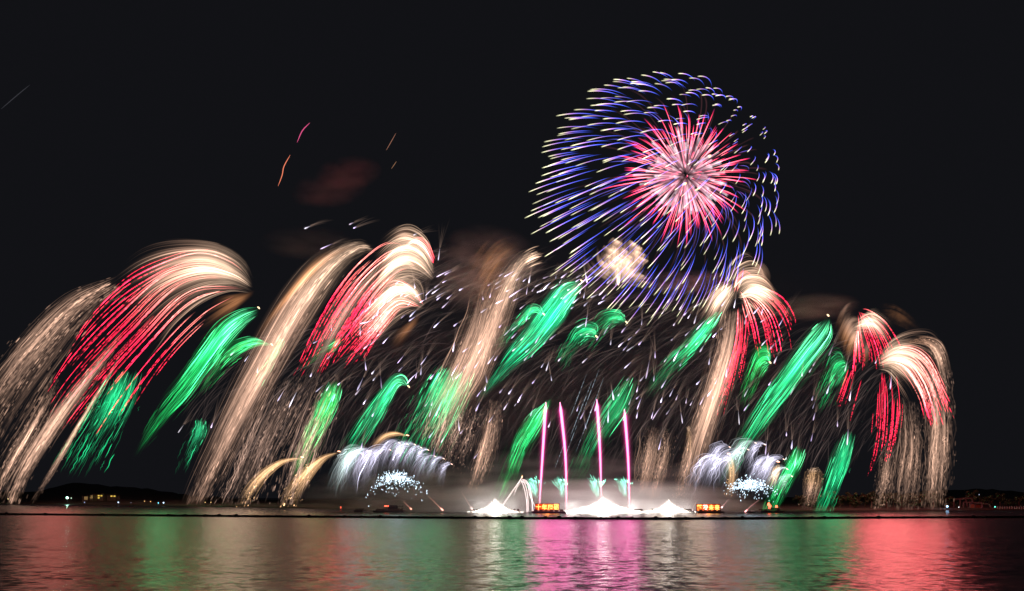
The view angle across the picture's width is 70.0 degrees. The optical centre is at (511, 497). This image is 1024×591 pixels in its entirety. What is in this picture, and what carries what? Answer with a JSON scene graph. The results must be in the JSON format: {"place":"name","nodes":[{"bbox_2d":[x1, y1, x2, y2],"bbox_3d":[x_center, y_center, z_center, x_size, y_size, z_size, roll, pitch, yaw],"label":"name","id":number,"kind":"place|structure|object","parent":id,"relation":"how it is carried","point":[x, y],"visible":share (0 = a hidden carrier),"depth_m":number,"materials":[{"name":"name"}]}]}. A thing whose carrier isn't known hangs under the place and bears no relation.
{"place":"outdoors","nodes":[
{"label":"outdoors","id":0,"kind":"place"},
{"bbox_2d":[0,498,1023,590],"bbox_3d":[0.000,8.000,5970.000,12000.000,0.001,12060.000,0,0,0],"label":"water","id":1,"kind":"structure","parent":0,"point":[96,553],"depth_m":108.26,"materials":[{"name":"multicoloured liquid"}]},
{"bbox_2d":[354,508,365,511],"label":"work raft","id":2,"kind":"object","parent":1,"relation":"on","point":[359,510],"visible":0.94,"depth_m":397.50,"materials":[{"name":"paint"}]},
{"bbox_2d":[373,505,405,511],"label":"work raft","id":3,"kind":"object","parent":1,"relation":"on","point":[392,508],"visible":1,"depth_m":392.50,"materials":[{"name":"paint"}]},
{"bbox_2d":[470,509,521,512],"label":"firing raft","id":4,"kind":"object","parent":1,"relation":"on","point":[496,511],"visible":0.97,"depth_m":376.50,"materials":[{"name":"paint"}]},
{"bbox_2d":[0,512,1023,519],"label":"floating boom","id":5,"kind":"object","parent":1,"relation":"on","point":[588,518],"visible":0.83,"depth_m":277.62,"materials":[{"name":"black rubber"}]},
{"bbox_2d":[531,509,565,512],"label":"barge","id":6,"kind":"object","parent":1,"relation":"on","point":[547,511],"visible":0.98,"depth_m":370.50,"materials":[{"name":"paint"}]},
{"bbox_2d":[535,503,559,510],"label":"led sign","id":7,"kind":"object","parent":6,"relation":"on","point":[549,506],"visible":1,"depth_m":374.05,"materials":[{"name":"orange"}]},
{"bbox_2d":[568,509,646,512],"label":"firing raft","id":8,"kind":"object","parent":1,"relation":"on","point":[609,511],"visible":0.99,"depth_m":376.50,"materials":[{"name":"paint"}]},
{"bbox_2d":[647,509,694,512],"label":"firing raft","id":9,"kind":"object","parent":1,"relation":"on","point":[670,511],"visible":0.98,"depth_m":376.50,"materials":[{"name":"paint"}]},
{"bbox_2d":[695,509,723,512],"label":"barge","id":10,"kind":"object","parent":1,"relation":"on","point":[709,511],"visible":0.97,"depth_m":370.50,"materials":[{"name":"paint"}]},
{"bbox_2d":[696,504,719,510],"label":"led sign","id":11,"kind":"object","parent":10,"relation":"on","point":[711,507],"visible":0.98,"depth_m":374.10,"materials":[{"name":"orange"}]},
{"bbox_2d":[755,503,783,512],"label":"work raft","id":12,"kind":"object","parent":1,"relation":"on","point":[775,509],"visible":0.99,"depth_m":383.50,"materials":[{"name":"paint"}]},
{"bbox_2d":[0,483,1023,511],"bbox_3d":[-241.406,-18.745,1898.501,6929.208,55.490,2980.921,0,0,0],"label":"hills","id":13,"kind":"structure","parent":0,"point":[129,496],"depth_m":868.81,"materials":[{"name":"black"}]},
{"bbox_2d":[82,495,89,500],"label":"lakeside building","id":14,"kind":"structure","parent":13,"relation":"on","point":[86,498],"depth_m":945.00,"materials":[{"name":"concrete"}]},
{"bbox_2d":[89,494,96,500],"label":"lakeside building","id":15,"kind":"structure","parent":13,"relation":"on","point":[93,497],"depth_m":951.58,"materials":[{"name":"concrete"}]},
{"bbox_2d":[96,493,106,500],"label":"lakeside building","id":16,"kind":"structure","parent":13,"relation":"on","point":[102,497],"depth_m":960.00,"materials":[{"name":"concrete"}]},
{"bbox_2d":[106,493,120,500],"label":"lakeside building","id":17,"kind":"structure","parent":13,"relation":"on","point":[113,497],"depth_m":965.00,"materials":[{"name":"concrete"}]},
{"bbox_2d":[792,495,804,506],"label":"shore tree","id":18,"kind":"object","parent":13,"relation":"on","point":[799,498],"visible":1,"depth_m":508.85,"materials":[{"name":"green plant"}]},
{"bbox_2d":[801,494,811,506],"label":"shore tree","id":19,"kind":"object","parent":13,"relation":"on","point":[807,497],"visible":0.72,"depth_m":512.68,"materials":[{"name":"green plant"}]},
{"bbox_2d":[805,499,817,507],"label":"shore tree","id":20,"kind":"object","parent":13,"relation":"on","point":[811,503],"visible":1,"depth_m":478.75,"materials":[{"name":"green plant"}]},
{"bbox_2d":[815,493,825,506],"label":"shore tree","id":21,"kind":"object","parent":13,"relation":"on","point":[819,497],"visible":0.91,"depth_m":513.73,"materials":[{"name":"green plant"}]},
{"bbox_2d":[823,490,838,507],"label":"shore tree","id":22,"kind":"object","parent":13,"relation":"on","point":[828,496],"visible":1,"depth_m":483.20,"materials":[{"name":"green plant"}]},
{"bbox_2d":[832,501,843,506],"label":"shore tree","id":23,"kind":"object","parent":13,"relation":"on","point":[835,503],"visible":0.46,"depth_m":515.94,"materials":[{"name":"green plant"}]},
{"bbox_2d":[836,495,849,507],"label":"shore tree","id":24,"kind":"object","parent":13,"relation":"on","point":[842,498],"visible":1,"depth_m":480.37,"materials":[{"name":"green plant"}]},
{"bbox_2d":[844,491,859,506],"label":"shore tree","id":25,"kind":"object","parent":13,"relation":"on","point":[847,493],"visible":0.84,"depth_m":495.42,"materials":[{"name":"green plant"}]},
{"bbox_2d":[848,499,862,507],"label":"shore tree","id":26,"kind":"object","parent":13,"relation":"on","point":[853,503],"visible":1,"depth_m":484.17,"materials":[{"name":"green plant"}]},
{"bbox_2d":[859,493,868,506],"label":"shore tree","id":27,"kind":"object","parent":13,"relation":"on","point":[864,496],"visible":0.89,"depth_m":499.82,"materials":[{"name":"green plant"}]},
{"bbox_2d":[865,490,876,507],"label":"shore tree","id":28,"kind":"object","parent":13,"relation":"on","point":[872,498],"visible":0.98,"depth_m":494.98,"materials":[{"name":"green plant"}]},
{"bbox_2d":[872,498,885,507],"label":"shore tree","id":29,"kind":"object","parent":13,"relation":"on","point":[878,503],"visible":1,"depth_m":483.83,"materials":[{"name":"green plant"}]},
{"bbox_2d":[880,492,896,506],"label":"shore tree","id":30,"kind":"object","parent":13,"relation":"on","point":[886,496],"visible":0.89,"depth_m":508.25,"materials":[{"name":"green plant"}]},
{"bbox_2d":[885,492,897,506],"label":"shore tree","id":31,"kind":"object","parent":13,"relation":"on","point":[894,499],"visible":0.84,"depth_m":509.83,"materials":[{"name":"green plant"}]},
{"bbox_2d":[895,498,908,507],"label":"shore tree","id":32,"kind":"object","parent":13,"relation":"on","point":[904,502],"visible":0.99,"depth_m":490.11,"materials":[{"name":"green plant"}]},
{"bbox_2d":[899,493,911,506],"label":"shore tree","id":33,"kind":"object","parent":13,"relation":"on","point":[906,496],"visible":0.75,"depth_m":504.56,"materials":[{"name":"green plant"}]},
{"bbox_2d":[910,497,924,507],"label":"shore tree","id":34,"kind":"object","parent":13,"relation":"on","point":[919,502],"visible":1,"depth_m":481.36,"materials":[{"name":"green plant"}]},
{"bbox_2d":[910,493,924,507],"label":"shore tree","id":35,"kind":"object","parent":13,"relation":"on","point":[915,496],"visible":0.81,"depth_m":487.52,"materials":[{"name":"green plant"}]},
{"bbox_2d":[923,493,931,506],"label":"shore tree","id":36,"kind":"object","parent":13,"relation":"on","point":[924,496],"visible":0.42,"depth_m":510.10,"materials":[{"name":"green plant"}]},
{"bbox_2d":[925,490,939,506],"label":"shore tree","id":37,"kind":"object","parent":13,"relation":"on","point":[933,496],"visible":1,"depth_m":503.38,"materials":[{"name":"green plant"}]},
{"bbox_2d":[931,500,943,506],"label":"shore tree","id":38,"kind":"object","parent":13,"relation":"on","point":[940,503],"visible":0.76,"depth_m":519.54,"materials":[{"name":"green plant"}]},
{"bbox_2d":[944,496,956,506],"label":"shore tree","id":39,"kind":"object","parent":13,"relation":"on","point":[949,499],"visible":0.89,"depth_m":515.73,"materials":[{"name":"green plant"}]},
{"bbox_2d":[953,498,972,507],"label":"steel frame","id":40,"kind":"object","parent":13,"relation":"on","point":[959,499],"visible":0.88,"depth_m":501.56,"materials":[{"name":"red metal"}]},
{"bbox_2d":[963,490,978,501],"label":"shore tree","id":41,"kind":"object","parent":13,"relation":"on","point":[973,494],"visible":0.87,"depth_m":510.82,"materials":[{"name":"green plant"}]},
{"bbox_2d":[963,502,982,507],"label":"steel frame","id":42,"kind":"object","parent":13,"relation":"on","point":[970,503],"visible":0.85,"depth_m":489.70,"materials":[{"name":"red metal"}]},
{"bbox_2d":[971,503,980,507],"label":"shed","id":43,"kind":"structure","parent":13,"relation":"on","point":[977,505],"depth_m":494.00,"materials":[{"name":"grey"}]},
{"bbox_2d":[976,495,986,505],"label":"shore tree","id":44,"kind":"object","parent":13,"relation":"on","point":[980,499],"visible":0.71,"depth_m":509.05,"materials":[{"name":"green plant"}]},
{"bbox_2d":[974,503,991,507],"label":"steel frame","id":45,"kind":"object","parent":13,"relation":"on","point":[982,504],"visible":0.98,"depth_m":485.26,"materials":[{"name":"red metal"}]},
{"bbox_2d":[985,495,996,506],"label":"shore tree","id":46,"kind":"object","parent":13,"relation":"on","point":[989,498],"visible":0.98,"depth_m":522.43,"materials":[{"name":"green plant"}]},
{"bbox_2d":[995,492,1007,505],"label":"shore tree","id":47,"kind":"object","parent":13,"relation":"on","point":[1000,499],"visible":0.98,"depth_m":545.40,"materials":[{"name":"green plant"}]},
{"bbox_2d":[1004,499,1017,506],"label":"shore tree","id":48,"kind":"object","parent":13,"relation":"on","point":[1008,502],"visible":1,"depth_m":512.47,"materials":[{"name":"green plant"}]},
{"bbox_2d":[0,0,1023,497],"label":"sky","id":49,"kind":"structure","parent":0,"point":[249,248],"materials":[{"name":"black"}]}
]}

